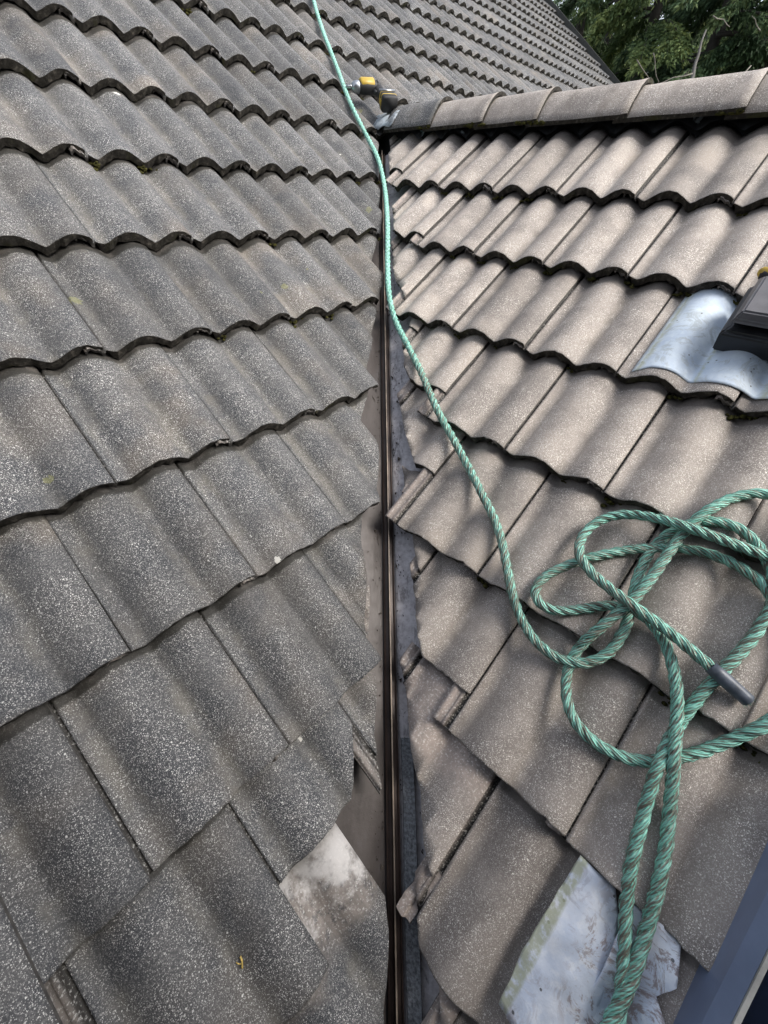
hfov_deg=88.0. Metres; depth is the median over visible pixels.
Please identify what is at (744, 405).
concrete tile
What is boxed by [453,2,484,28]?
concrete tile
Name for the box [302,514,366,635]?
concrete tile
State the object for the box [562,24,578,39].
concrete tile
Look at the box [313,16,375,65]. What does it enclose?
concrete tile
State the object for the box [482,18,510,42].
concrete tile
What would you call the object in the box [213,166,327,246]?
concrete tile
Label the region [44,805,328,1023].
concrete tile
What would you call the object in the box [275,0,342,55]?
concrete tile
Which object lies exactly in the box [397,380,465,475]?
concrete tile
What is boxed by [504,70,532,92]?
concrete tile
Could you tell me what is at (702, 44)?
conifer tree
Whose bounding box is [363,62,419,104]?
concrete tile
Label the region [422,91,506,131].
ridge tile
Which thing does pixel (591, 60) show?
concrete tile
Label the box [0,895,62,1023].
concrete tile
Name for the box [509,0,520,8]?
concrete tile
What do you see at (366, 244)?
concrete tile
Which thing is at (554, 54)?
concrete tile
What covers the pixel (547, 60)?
concrete tile
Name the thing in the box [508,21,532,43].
concrete tile
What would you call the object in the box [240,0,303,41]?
concrete tile
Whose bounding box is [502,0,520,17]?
concrete tile
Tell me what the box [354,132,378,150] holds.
concrete tile
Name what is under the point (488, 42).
concrete tile
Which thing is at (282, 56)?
concrete tile
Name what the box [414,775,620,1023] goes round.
concrete tile
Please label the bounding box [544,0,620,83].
verge trim
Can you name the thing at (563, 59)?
concrete tile
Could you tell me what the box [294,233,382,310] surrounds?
concrete tile
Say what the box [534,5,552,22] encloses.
concrete tile
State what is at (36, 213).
concrete tile
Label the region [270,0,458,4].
roof tiles
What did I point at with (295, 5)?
concrete tile
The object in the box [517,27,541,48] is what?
concrete tile
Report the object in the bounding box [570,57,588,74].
concrete tile
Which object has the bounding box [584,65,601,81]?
concrete tile
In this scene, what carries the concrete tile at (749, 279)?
on the house
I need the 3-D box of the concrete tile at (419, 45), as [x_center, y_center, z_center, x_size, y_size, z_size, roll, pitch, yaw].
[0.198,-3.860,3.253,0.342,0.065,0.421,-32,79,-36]
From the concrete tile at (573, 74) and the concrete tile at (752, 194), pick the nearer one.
the concrete tile at (752, 194)
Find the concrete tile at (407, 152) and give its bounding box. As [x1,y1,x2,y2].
[388,131,439,174]
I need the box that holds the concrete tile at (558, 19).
[548,9,564,23]
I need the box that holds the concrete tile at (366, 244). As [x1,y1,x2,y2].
[348,232,376,260]
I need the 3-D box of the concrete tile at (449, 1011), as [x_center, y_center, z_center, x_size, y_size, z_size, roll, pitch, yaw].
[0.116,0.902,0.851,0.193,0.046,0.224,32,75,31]
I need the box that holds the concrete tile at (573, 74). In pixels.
[556,58,577,77]
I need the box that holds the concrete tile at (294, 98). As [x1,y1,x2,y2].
[247,66,336,129]
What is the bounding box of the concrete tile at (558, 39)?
[544,25,562,42]
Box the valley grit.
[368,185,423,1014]
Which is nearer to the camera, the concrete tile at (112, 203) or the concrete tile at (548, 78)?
the concrete tile at (112, 203)
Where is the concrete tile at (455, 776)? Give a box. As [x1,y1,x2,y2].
[399,642,495,876]
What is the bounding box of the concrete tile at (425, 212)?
[392,184,466,243]
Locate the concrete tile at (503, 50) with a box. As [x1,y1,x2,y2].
[479,28,509,55]
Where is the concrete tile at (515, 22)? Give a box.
[497,5,520,26]
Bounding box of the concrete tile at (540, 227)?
[465,191,594,269]
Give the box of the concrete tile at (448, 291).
[385,249,508,328]
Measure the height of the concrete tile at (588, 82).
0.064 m
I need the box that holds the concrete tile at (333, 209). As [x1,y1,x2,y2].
[276,171,376,242]
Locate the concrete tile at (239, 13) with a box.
[197,0,259,28]
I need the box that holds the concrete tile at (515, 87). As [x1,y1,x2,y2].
[490,64,523,93]
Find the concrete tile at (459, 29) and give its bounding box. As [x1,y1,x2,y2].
[431,4,466,34]
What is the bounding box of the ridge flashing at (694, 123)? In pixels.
[403,115,767,138]
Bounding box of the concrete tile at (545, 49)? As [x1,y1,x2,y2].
[528,33,550,53]
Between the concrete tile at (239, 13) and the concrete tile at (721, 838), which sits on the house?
the concrete tile at (721, 838)
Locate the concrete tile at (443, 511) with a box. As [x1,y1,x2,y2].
[385,436,549,573]
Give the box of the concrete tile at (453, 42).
[424,17,462,50]
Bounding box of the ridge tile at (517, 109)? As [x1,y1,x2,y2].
[473,86,561,129]
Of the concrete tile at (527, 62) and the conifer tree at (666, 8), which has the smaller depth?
the concrete tile at (527, 62)
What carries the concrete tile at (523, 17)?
on the concrete tile at (535, 34)
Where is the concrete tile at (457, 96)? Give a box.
[444,89,464,99]
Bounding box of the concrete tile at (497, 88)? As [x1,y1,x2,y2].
[488,81,508,95]
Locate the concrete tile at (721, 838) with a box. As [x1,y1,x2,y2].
[545,683,767,971]
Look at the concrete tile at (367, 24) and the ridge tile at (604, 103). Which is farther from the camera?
the concrete tile at (367, 24)
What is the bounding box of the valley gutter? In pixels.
[335,152,438,1023]
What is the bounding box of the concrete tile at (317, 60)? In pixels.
[287,37,352,93]
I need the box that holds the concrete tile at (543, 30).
[527,15,547,33]
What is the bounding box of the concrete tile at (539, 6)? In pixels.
[534,0,543,10]
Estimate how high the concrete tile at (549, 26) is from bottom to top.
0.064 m
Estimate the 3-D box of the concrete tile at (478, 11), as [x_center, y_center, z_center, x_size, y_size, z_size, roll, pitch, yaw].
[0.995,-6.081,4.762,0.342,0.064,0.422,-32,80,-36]
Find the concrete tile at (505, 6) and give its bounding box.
[498,0,511,11]
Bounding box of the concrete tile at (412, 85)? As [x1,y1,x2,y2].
[393,71,434,101]
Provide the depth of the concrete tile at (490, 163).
1.84 m
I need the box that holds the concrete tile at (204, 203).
[132,159,267,248]
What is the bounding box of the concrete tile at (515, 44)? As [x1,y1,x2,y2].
[495,24,522,48]
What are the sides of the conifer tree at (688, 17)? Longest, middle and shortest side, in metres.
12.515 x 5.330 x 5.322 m
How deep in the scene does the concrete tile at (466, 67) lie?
3.58 m
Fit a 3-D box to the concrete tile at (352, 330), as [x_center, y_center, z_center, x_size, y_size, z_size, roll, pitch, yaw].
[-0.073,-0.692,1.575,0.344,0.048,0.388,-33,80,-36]
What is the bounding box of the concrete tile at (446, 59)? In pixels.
[415,32,458,68]
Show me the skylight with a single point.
(730, 986)
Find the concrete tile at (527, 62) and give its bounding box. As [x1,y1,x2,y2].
[506,42,533,67]
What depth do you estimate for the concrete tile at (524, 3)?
6.60 m
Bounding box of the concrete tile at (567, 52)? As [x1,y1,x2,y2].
[553,39,572,56]
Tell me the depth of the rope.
0.86 m
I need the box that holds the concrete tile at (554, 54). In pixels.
[537,38,559,57]
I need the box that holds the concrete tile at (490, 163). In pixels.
[431,130,543,198]
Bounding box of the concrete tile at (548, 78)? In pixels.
[540,72,563,90]
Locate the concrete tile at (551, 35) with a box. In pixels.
[535,20,555,38]
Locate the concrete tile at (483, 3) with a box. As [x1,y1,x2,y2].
[473,0,487,7]
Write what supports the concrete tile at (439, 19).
on the concrete tile at (453, 42)
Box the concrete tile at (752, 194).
[717,156,767,216]
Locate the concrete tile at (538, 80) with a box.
[518,62,546,86]
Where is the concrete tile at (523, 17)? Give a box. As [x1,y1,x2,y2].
[508,3,530,22]
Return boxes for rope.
[312,0,767,1023]
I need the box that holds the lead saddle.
[373,110,399,129]
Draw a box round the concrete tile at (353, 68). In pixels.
[323,51,384,102]
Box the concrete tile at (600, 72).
[590,62,604,75]
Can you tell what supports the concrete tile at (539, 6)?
on the concrete tile at (547, 18)
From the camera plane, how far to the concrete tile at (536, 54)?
5.33 m
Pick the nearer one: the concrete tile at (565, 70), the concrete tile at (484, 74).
the concrete tile at (484, 74)
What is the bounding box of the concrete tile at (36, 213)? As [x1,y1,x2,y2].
[0,146,92,255]
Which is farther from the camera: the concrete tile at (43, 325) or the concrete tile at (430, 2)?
the concrete tile at (430, 2)
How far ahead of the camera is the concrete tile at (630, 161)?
1.54 m
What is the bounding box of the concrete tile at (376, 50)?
[347,27,404,74]
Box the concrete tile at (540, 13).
[526,0,544,16]
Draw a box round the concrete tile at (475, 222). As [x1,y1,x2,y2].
[409,188,525,258]
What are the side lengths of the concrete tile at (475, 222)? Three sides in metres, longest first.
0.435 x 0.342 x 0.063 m
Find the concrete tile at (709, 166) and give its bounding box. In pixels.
[623,124,767,211]
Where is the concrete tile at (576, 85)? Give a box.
[558,69,581,88]
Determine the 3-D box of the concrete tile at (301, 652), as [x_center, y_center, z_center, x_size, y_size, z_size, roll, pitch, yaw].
[-0.257,0.311,1.002,0.342,0.065,0.422,-32,79,-36]
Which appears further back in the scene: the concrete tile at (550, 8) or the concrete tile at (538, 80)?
the concrete tile at (550, 8)
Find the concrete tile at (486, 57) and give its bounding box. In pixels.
[460,34,495,64]
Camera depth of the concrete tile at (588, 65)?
7.14 m
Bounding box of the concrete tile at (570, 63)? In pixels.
[554,48,575,66]
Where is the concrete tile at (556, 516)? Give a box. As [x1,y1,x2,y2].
[464,472,657,636]
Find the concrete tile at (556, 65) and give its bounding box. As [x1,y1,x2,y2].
[539,49,561,68]
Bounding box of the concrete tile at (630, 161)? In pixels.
[546,126,687,205]
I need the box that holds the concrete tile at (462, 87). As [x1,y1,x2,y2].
[429,58,473,97]
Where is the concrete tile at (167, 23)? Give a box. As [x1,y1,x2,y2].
[124,0,218,58]
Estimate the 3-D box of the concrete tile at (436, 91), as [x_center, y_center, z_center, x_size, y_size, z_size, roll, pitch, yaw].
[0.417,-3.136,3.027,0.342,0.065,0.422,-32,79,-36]
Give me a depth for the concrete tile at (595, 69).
7.32 m
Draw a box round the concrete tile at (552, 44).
[536,29,557,47]
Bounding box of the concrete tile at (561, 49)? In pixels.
[545,34,564,52]
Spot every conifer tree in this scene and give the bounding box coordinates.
[553,0,605,19]
[557,0,649,71]
[563,0,668,73]
[572,0,733,82]
[596,0,653,51]
[610,0,767,83]
[622,0,755,79]
[662,0,749,68]
[674,0,765,78]
[688,0,767,76]
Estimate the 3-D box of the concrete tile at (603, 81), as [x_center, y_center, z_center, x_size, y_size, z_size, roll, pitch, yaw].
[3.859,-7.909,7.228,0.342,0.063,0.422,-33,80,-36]
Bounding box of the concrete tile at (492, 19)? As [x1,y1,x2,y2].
[471,0,498,24]
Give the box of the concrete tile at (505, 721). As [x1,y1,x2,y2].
[432,608,650,836]
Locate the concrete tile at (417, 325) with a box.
[409,318,424,333]
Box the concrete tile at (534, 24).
[518,9,539,28]
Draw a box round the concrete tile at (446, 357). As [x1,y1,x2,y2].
[402,323,488,393]
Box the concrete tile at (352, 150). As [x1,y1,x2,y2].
[311,124,381,185]
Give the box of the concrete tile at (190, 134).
[121,91,249,175]
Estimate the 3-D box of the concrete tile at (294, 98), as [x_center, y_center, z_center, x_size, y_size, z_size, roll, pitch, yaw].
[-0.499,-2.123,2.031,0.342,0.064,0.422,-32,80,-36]
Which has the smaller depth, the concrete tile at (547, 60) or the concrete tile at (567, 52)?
the concrete tile at (547, 60)
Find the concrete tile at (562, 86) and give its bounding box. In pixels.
[551,77,568,90]
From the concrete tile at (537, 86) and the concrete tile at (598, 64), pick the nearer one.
the concrete tile at (537, 86)
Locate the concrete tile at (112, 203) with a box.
[27,148,191,252]
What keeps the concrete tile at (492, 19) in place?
on the concrete tile at (503, 37)
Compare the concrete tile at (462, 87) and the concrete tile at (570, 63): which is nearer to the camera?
the concrete tile at (462, 87)
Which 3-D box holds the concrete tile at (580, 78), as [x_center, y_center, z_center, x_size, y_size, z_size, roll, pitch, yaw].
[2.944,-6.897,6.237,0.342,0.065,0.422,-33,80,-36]
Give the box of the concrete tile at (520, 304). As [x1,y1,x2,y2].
[442,259,583,348]
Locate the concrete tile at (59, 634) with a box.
[0,514,129,726]
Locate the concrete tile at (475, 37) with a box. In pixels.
[448,13,481,42]
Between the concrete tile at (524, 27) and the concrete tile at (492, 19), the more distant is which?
the concrete tile at (524, 27)
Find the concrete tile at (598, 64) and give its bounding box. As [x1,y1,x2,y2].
[585,52,600,66]
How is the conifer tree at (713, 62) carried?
on the ground
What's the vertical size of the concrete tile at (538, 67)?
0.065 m
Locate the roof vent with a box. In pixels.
[713,276,767,360]
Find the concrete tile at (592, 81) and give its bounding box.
[580,71,597,86]
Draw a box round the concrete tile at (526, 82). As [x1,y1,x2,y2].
[518,76,538,90]
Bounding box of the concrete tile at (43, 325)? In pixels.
[0,245,102,369]
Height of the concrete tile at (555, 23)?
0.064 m
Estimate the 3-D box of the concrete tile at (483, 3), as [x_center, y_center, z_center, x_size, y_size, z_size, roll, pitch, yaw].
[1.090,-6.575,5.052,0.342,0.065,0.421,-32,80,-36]
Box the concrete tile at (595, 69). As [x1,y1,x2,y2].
[581,56,598,71]
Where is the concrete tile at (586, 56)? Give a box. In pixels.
[573,44,589,59]
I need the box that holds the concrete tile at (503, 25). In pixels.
[484,7,510,31]
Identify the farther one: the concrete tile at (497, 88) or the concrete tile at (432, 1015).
the concrete tile at (497, 88)
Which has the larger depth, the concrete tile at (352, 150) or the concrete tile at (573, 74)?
the concrete tile at (573, 74)
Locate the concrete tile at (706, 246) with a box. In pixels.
[614,198,767,296]
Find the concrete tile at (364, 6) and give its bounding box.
[344,0,375,12]
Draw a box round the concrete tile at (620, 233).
[532,193,681,282]
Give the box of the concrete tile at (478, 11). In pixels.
[466,0,486,17]
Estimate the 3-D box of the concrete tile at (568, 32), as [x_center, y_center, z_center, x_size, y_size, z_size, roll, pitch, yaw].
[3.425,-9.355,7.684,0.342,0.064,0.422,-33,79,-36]
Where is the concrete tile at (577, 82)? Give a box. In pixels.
[567,74,584,88]
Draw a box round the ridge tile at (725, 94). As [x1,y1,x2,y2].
[612,67,767,123]
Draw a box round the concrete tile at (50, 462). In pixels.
[0,365,115,525]
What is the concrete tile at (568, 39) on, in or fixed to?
on the concrete tile at (579, 52)
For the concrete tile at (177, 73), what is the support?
on the concrete tile at (190, 134)
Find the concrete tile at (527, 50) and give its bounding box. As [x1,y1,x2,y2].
[507,31,532,54]
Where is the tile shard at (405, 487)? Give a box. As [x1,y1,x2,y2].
[402,483,408,493]
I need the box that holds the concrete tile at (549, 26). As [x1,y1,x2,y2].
[536,13,553,29]
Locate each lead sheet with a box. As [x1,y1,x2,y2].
[499,855,617,1023]
[574,904,680,1023]
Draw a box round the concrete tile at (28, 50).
[0,0,78,86]
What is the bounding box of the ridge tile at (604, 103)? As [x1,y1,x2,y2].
[525,78,653,127]
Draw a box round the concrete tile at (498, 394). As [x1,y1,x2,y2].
[417,341,568,448]
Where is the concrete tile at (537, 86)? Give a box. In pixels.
[530,81,543,89]
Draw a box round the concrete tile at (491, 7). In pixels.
[484,0,499,13]
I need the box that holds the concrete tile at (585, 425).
[492,365,668,489]
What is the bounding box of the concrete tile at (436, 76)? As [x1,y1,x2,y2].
[405,50,453,89]
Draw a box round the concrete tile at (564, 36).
[553,25,567,39]
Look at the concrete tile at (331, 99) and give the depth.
2.17 m
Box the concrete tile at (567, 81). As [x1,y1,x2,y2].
[549,65,572,85]
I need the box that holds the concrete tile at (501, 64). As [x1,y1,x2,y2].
[476,42,509,70]
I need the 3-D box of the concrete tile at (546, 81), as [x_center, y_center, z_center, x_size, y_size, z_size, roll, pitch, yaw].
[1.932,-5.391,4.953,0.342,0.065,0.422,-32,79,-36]
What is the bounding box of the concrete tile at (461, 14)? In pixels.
[444,0,469,22]
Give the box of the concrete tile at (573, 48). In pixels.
[559,35,576,51]
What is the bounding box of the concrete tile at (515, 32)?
[496,14,521,36]
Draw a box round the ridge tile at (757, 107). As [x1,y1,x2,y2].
[724,74,767,119]
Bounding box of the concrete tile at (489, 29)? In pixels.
[468,9,497,36]
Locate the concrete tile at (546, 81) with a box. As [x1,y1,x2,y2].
[530,67,554,88]
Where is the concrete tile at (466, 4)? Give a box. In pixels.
[455,0,472,9]
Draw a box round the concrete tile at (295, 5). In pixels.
[283,0,327,17]
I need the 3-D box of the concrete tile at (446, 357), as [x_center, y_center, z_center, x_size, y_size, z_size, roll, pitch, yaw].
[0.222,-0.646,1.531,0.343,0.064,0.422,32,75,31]
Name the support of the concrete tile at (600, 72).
on the concrete tile
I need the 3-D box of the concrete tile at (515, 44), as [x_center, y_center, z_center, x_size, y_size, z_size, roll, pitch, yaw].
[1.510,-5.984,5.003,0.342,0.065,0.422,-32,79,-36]
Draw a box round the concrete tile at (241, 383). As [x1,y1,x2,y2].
[159,325,314,445]
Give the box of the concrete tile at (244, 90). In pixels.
[188,50,289,122]
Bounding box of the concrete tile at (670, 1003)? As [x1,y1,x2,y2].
[657,947,699,1023]
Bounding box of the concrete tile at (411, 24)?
[382,0,423,33]
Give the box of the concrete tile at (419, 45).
[391,22,437,60]
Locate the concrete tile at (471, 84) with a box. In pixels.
[450,67,487,96]
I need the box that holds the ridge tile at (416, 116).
[384,96,452,132]
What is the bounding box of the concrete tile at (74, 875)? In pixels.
[0,702,150,983]
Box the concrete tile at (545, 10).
[535,0,551,14]
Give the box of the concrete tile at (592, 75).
[577,61,595,78]
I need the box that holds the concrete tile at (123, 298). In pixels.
[30,239,209,358]
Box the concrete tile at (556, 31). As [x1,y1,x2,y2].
[542,17,561,34]
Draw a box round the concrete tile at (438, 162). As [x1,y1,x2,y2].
[386,132,486,193]
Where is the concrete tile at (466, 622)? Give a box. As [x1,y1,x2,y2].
[410,551,528,693]
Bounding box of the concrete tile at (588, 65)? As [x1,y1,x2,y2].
[575,52,592,68]
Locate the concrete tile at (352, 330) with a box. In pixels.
[320,301,375,369]
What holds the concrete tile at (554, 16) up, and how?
on the concrete tile at (562, 28)
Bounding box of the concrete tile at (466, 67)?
[436,41,476,75]
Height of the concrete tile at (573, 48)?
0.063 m
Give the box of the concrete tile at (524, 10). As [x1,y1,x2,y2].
[514,0,529,14]
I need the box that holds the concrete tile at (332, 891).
[279,823,388,1023]
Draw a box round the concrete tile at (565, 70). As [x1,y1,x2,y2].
[548,54,570,73]
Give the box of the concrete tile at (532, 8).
[525,0,537,12]
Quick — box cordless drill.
[346,77,397,112]
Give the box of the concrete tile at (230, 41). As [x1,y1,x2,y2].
[183,5,273,73]
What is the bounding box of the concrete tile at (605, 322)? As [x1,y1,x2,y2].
[513,271,676,373]
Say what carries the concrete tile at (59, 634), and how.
on the concrete tile at (74, 875)
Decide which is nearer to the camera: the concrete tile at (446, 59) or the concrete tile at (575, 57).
the concrete tile at (446, 59)
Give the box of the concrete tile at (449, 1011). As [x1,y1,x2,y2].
[439,986,459,1023]
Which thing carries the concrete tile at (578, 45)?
on the concrete tile at (586, 56)
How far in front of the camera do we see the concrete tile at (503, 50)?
4.51 m
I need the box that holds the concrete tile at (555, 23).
[542,11,559,26]
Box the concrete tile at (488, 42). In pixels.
[465,21,496,49]
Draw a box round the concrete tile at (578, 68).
[563,53,582,71]
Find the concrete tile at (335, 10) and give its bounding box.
[316,0,359,30]
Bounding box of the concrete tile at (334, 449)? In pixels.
[273,401,379,529]
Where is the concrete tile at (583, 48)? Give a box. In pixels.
[570,36,586,51]
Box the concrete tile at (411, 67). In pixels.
[378,40,430,82]
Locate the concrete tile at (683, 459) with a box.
[587,392,767,539]
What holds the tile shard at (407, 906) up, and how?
on the valley gutter
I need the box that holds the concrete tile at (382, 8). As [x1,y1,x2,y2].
[368,0,400,23]
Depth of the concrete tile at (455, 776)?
0.95 m
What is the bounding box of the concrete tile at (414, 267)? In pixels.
[391,236,446,298]
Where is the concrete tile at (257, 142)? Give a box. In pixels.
[201,104,307,179]
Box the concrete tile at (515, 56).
[493,36,522,62]
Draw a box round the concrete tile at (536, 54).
[517,37,543,59]
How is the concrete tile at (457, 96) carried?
on the roof tiles at (274, 2)
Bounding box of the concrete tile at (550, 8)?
[543,0,556,12]
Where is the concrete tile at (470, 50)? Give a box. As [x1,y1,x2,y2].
[443,26,479,57]
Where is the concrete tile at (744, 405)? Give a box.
[714,391,767,420]
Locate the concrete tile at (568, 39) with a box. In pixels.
[557,27,574,43]
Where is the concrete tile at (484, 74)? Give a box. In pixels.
[456,49,494,82]
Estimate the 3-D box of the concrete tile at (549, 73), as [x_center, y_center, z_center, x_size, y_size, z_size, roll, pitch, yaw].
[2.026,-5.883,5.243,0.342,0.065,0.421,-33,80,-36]
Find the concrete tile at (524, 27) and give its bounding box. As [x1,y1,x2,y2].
[508,11,531,32]
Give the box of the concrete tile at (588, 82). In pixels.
[572,67,592,85]
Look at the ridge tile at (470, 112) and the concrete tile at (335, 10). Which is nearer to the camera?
the ridge tile at (470, 112)
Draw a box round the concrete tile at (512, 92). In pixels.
[503,87,516,94]
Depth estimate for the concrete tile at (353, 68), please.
2.47 m
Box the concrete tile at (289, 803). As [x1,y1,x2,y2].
[226,702,353,884]
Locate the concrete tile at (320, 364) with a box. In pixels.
[248,312,378,415]
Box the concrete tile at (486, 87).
[470,75,496,93]
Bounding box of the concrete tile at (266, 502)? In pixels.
[173,428,344,585]
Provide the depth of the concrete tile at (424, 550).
1.19 m
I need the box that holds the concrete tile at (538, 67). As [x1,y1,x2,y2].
[517,49,544,72]
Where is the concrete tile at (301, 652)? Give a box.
[197,550,381,761]
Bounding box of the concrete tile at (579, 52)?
[569,42,583,55]
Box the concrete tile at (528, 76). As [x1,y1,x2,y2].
[505,56,534,81]
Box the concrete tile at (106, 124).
[29,75,177,173]
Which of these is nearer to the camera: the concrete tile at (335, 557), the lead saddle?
the concrete tile at (335, 557)
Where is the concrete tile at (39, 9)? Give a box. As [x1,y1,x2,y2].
[0,0,72,19]
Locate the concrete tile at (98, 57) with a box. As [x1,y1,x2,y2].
[25,9,164,101]
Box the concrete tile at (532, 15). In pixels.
[520,3,538,19]
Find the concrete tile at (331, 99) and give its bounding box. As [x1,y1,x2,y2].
[297,79,375,137]
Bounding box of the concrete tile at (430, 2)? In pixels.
[425,0,436,5]
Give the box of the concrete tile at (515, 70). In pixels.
[491,49,522,76]
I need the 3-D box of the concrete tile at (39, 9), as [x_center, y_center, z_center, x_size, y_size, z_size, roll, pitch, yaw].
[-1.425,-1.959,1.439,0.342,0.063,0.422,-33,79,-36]
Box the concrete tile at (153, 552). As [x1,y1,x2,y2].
[43,462,254,665]
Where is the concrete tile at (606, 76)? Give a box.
[593,63,609,78]
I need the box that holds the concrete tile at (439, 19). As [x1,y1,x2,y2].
[417,0,449,26]
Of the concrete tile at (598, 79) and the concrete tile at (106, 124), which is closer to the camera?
the concrete tile at (106, 124)
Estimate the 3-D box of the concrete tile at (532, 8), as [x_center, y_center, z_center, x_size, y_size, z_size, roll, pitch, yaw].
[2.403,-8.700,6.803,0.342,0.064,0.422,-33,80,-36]
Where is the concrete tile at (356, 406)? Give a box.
[345,391,367,419]
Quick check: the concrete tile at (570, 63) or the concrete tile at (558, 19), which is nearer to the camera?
the concrete tile at (570, 63)
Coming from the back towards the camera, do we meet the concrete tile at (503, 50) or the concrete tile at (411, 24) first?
the concrete tile at (503, 50)
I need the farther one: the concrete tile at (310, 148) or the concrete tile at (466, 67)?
the concrete tile at (466, 67)
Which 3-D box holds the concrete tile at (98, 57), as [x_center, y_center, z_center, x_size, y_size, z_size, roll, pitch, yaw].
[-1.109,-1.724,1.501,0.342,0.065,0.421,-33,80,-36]
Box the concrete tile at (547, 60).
[529,43,552,64]
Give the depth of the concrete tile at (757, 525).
0.93 m
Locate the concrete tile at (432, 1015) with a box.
[421,993,476,1023]
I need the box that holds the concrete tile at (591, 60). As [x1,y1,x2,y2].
[579,48,595,62]
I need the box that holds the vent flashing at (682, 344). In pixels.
[632,287,767,398]
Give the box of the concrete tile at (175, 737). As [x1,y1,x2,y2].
[47,611,287,874]
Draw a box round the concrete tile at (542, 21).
[526,7,546,25]
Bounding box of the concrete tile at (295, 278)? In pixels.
[227,234,351,327]
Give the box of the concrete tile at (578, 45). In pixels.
[567,34,580,47]
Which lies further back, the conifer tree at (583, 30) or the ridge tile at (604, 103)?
the conifer tree at (583, 30)
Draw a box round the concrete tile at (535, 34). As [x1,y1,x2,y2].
[518,18,540,37]
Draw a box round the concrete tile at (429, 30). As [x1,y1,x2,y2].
[402,6,443,42]
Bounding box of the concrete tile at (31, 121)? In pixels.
[0,68,84,161]
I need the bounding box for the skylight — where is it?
[673,842,767,1023]
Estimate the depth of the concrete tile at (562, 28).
7.48 m
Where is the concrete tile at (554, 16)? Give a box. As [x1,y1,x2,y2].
[541,4,556,19]
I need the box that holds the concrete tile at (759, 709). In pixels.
[734,674,767,763]
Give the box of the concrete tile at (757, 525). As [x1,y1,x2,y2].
[739,499,767,562]
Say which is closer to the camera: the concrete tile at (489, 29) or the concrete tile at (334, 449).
the concrete tile at (334, 449)
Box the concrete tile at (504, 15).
[488,0,510,20]
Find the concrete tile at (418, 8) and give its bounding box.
[405,0,430,17]
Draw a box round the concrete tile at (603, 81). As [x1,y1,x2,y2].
[590,69,607,84]
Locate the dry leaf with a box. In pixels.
[236,956,242,968]
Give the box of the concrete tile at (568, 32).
[557,21,572,35]
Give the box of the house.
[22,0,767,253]
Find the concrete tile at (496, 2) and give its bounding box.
[490,0,500,4]
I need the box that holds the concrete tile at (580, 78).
[565,63,585,81]
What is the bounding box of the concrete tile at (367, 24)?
[335,0,388,41]
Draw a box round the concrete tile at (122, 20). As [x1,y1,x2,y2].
[57,0,152,40]
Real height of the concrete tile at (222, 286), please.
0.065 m
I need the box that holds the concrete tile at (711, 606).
[568,523,767,731]
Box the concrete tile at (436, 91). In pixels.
[420,80,449,98]
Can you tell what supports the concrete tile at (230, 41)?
on the concrete tile at (294, 98)
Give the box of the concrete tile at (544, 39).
[527,23,549,42]
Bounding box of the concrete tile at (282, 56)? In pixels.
[234,23,319,84]
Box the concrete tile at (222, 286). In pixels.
[146,237,289,340]
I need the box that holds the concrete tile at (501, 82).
[473,57,509,88]
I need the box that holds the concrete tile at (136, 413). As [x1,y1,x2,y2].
[36,343,229,486]
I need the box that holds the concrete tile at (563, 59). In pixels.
[546,43,567,62]
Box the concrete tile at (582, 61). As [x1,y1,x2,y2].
[568,48,586,64]
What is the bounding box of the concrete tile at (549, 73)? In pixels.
[529,55,554,77]
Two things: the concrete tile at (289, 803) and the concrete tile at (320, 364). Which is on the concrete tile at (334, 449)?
the concrete tile at (320, 364)
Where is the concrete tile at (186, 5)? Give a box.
[151,0,206,14]
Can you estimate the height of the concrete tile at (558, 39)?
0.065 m
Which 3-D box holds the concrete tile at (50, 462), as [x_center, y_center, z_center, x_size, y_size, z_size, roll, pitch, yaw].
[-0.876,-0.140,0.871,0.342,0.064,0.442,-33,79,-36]
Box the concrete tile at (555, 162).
[483,129,608,202]
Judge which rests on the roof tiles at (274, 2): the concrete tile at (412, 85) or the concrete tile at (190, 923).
the concrete tile at (412, 85)
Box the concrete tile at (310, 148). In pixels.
[261,115,355,182]
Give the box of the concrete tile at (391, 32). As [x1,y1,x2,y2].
[364,11,414,51]
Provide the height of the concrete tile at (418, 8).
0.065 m
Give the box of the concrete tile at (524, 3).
[518,0,529,6]
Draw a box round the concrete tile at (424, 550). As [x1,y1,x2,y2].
[402,466,436,571]
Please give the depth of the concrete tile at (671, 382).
1.14 m
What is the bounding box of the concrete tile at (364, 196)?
[329,175,381,240]
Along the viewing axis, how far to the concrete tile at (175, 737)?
0.80 m
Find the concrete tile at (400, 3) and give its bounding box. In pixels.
[387,0,409,7]
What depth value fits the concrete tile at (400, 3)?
3.49 m
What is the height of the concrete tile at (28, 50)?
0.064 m
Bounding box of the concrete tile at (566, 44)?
[551,30,569,47]
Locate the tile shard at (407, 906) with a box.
[396,870,442,923]
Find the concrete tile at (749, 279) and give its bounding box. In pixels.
[717,241,767,304]
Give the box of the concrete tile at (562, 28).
[549,15,565,31]
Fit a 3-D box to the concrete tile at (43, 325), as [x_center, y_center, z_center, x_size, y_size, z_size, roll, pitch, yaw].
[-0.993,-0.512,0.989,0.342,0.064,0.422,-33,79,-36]
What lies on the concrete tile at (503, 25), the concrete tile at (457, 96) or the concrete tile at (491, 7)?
the concrete tile at (491, 7)
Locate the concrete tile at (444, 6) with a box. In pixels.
[433,0,453,12]
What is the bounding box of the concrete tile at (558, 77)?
[539,60,563,81]
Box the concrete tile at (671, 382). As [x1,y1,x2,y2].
[601,285,740,401]
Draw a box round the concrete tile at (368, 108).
[337,89,387,140]
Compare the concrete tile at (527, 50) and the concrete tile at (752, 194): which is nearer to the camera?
the concrete tile at (752, 194)
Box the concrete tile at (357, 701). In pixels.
[338,585,380,794]
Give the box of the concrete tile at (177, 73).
[117,32,232,113]
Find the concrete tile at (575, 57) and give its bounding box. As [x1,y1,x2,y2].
[560,43,579,60]

